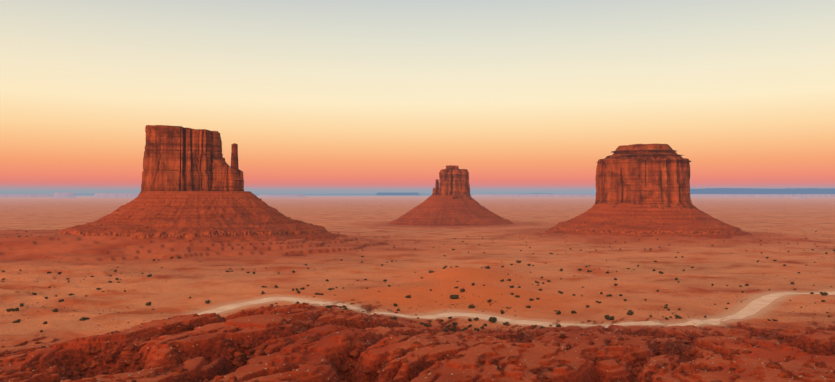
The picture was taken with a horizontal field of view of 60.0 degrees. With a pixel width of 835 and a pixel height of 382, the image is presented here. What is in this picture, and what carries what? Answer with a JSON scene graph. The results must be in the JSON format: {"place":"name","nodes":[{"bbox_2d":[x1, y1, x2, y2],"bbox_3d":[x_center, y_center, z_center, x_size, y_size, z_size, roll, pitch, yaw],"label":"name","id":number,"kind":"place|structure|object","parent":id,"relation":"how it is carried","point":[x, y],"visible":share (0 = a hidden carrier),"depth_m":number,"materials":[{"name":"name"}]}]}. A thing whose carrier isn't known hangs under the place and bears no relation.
{"place":"outdoors","nodes":[
{"label":"outdoors","id":0,"kind":"place"},
{"bbox_2d":[92,193,139,197],"bbox_3d":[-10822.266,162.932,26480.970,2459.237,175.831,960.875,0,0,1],"label":"distant mesa","id":1,"kind":"structure","parent":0,"point":[115,195],"depth_m":26154.08,"materials":[{"name":"stone"}]},
{"bbox_2d":[258,194,306,197],"bbox_3d":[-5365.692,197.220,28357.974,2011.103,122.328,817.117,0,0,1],"label":"distant mesa","id":2,"kind":"structure","parent":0,"point":[281,196],"depth_m":28083.20,"materials":[{"name":"stone"}]},
{"bbox_2d":[75,193,553,194],"bbox_3d":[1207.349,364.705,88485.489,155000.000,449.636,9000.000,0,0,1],"label":"horizon hills","id":3,"kind":"structure","parent":0,"point":[341,194],"depth_m":87794.39,"materials":[{"name":"stone"}]},
{"bbox_2d":[0,195,834,381],"bbox_3d":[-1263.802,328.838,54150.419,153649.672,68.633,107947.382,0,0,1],"label":"desert ground","id":4,"kind":"structure","parent":0,"point":[728,262],"depth_m":895.19,"materials":[{"name":"orange sand"}]},
{"bbox_2d":[52,192,76,197],"bbox_3d":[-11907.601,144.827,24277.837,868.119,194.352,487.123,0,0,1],"label":"distant mesa","id":5,"kind":"structure","parent":4,"relation":"on","point":[65,195],"depth_m":24176.13,"materials":[{"name":"stone"}]},
{"bbox_2d":[58,191,392,256],"bbox_3d":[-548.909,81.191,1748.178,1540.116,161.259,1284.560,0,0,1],"label":"talus slope","id":6,"kind":"structure","parent":4,"relation":"on","point":[163,219],"depth_m":1696.16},
{"bbox_2d":[138,125,243,195],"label":"butte","id":7,"kind":"object","parent":6,"relation":"on","point":[178,158],"visible":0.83,"depth_m":1772.34,"materials":[{"name":"stone"}]},
{"bbox_2d":[376,193,418,194],"bbox_3d":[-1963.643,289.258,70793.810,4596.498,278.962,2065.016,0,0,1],"label":"distant mesa","id":8,"kind":"structure","parent":4,"relation":"on","point":[397,194],"depth_m":70105.78,"materials":[{"name":"blue stone"}]},
{"bbox_2d":[0,262,833,381],"bbox_3d":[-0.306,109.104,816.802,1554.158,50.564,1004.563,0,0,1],"label":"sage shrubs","id":9,"kind":"object","parent":4,"relation":"on","point":[418,339],"visible":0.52,"depth_m":433.58,"materials":[{"name":"green plant"}]},
{"bbox_2d":[0,302,834,381],"bbox_3d":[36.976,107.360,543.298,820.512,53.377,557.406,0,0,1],"label":"rocks","id":10,"kind":"object","parent":4,"relation":"on","point":[238,359],"visible":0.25,"depth_m":408.58,"materials":[{"name":"brown stone"}]},
{"bbox_2d":[1,241,834,331],"bbox_3d":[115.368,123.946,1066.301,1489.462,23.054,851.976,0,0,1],"label":"desert shrubs","id":11,"kind":"object","parent":4,"relation":"on","point":[494,319],"visible":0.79,"depth_m":839.86,"materials":[{"name":"green plant"}]},
{"bbox_2d":[68,199,769,253],"bbox_3d":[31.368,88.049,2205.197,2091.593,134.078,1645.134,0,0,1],"label":"talus boulders","id":12,"kind":"object","parent":4,"relation":"on","point":[298,224],"visible":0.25,"depth_m":1756.36,"materials":[{"name":"brown stone"}]},
{"bbox_2d":[7,228,834,253],"bbox_3d":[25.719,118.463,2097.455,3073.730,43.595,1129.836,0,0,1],"label":"bushes","id":13,"kind":"object","parent":4,"relation":"on","point":[520,244],"visible":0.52,"depth_m":1712.63,"materials":[{"name":"green plant"}]},
{"bbox_2d":[384,195,512,225],"bbox_3d":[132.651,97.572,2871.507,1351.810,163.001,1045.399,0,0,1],"label":"talus slope","id":14,"kind":"structure","parent":4,"relation":"on","point":[478,212],"depth_m":2878.24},
{"bbox_2d":[432,165,472,198],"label":"butte","id":15,"kind":"object","parent":14,"relation":"on","point":[454,180],"visible":0.94,"depth_m":2953.01,"materials":[{"name":"stone"}]},
{"bbox_2d":[545,203,780,243],"bbox_3d":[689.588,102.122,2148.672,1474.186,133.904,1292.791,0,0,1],"label":"talus slope","id":16,"kind":"structure","parent":4,"relation":"on","point":[602,212],"depth_m":2048.78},
{"bbox_2d":[592,144,695,208],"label":"butte","id":17,"kind":"object","parent":16,"relation":"on","point":[652,175],"visible":0.96,"depth_m":2115.31,"materials":[{"name":"stone"}]},
{"bbox_2d":[689,188,834,193],"bbox_3d":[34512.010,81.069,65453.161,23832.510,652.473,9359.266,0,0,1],"label":"distant mesa","id":18,"kind":"structure","parent":4,"relation":"on","point":[763,191],"depth_m":61857.22,"materials":[{"name":"blue stone"}]},
{"bbox_2d":[0,0,834,193],"label":"sky","id":19,"kind":"structure","parent":0,"point":[314,96],"materials":[{"name":"orange"}]},
{"bbox_2d":[198,292,834,327],"bbox_3d":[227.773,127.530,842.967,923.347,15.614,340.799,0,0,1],"label":"dirt road","id":20,"kind":"structure","parent":0,"point":[754,306],"depth_m":760.81,"materials":[{"name":"beige soil"}]},
{"bbox_2d":[471,194,595,196],"bbox_3d":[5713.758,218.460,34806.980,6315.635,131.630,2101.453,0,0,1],"label":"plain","id":21,"kind":"structure","parent":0,"point":[533,195],"depth_m":33987.90,"materials":[{"name":"pink sand"}]},
{"bbox_2d":[690,194,834,196],"bbox_3d":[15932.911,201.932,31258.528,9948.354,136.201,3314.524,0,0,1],"label":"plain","id":22,"kind":"structure","parent":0,"point":[762,195],"depth_m":29845.66,"materials":[{"name":"pink sand"}]}
]}

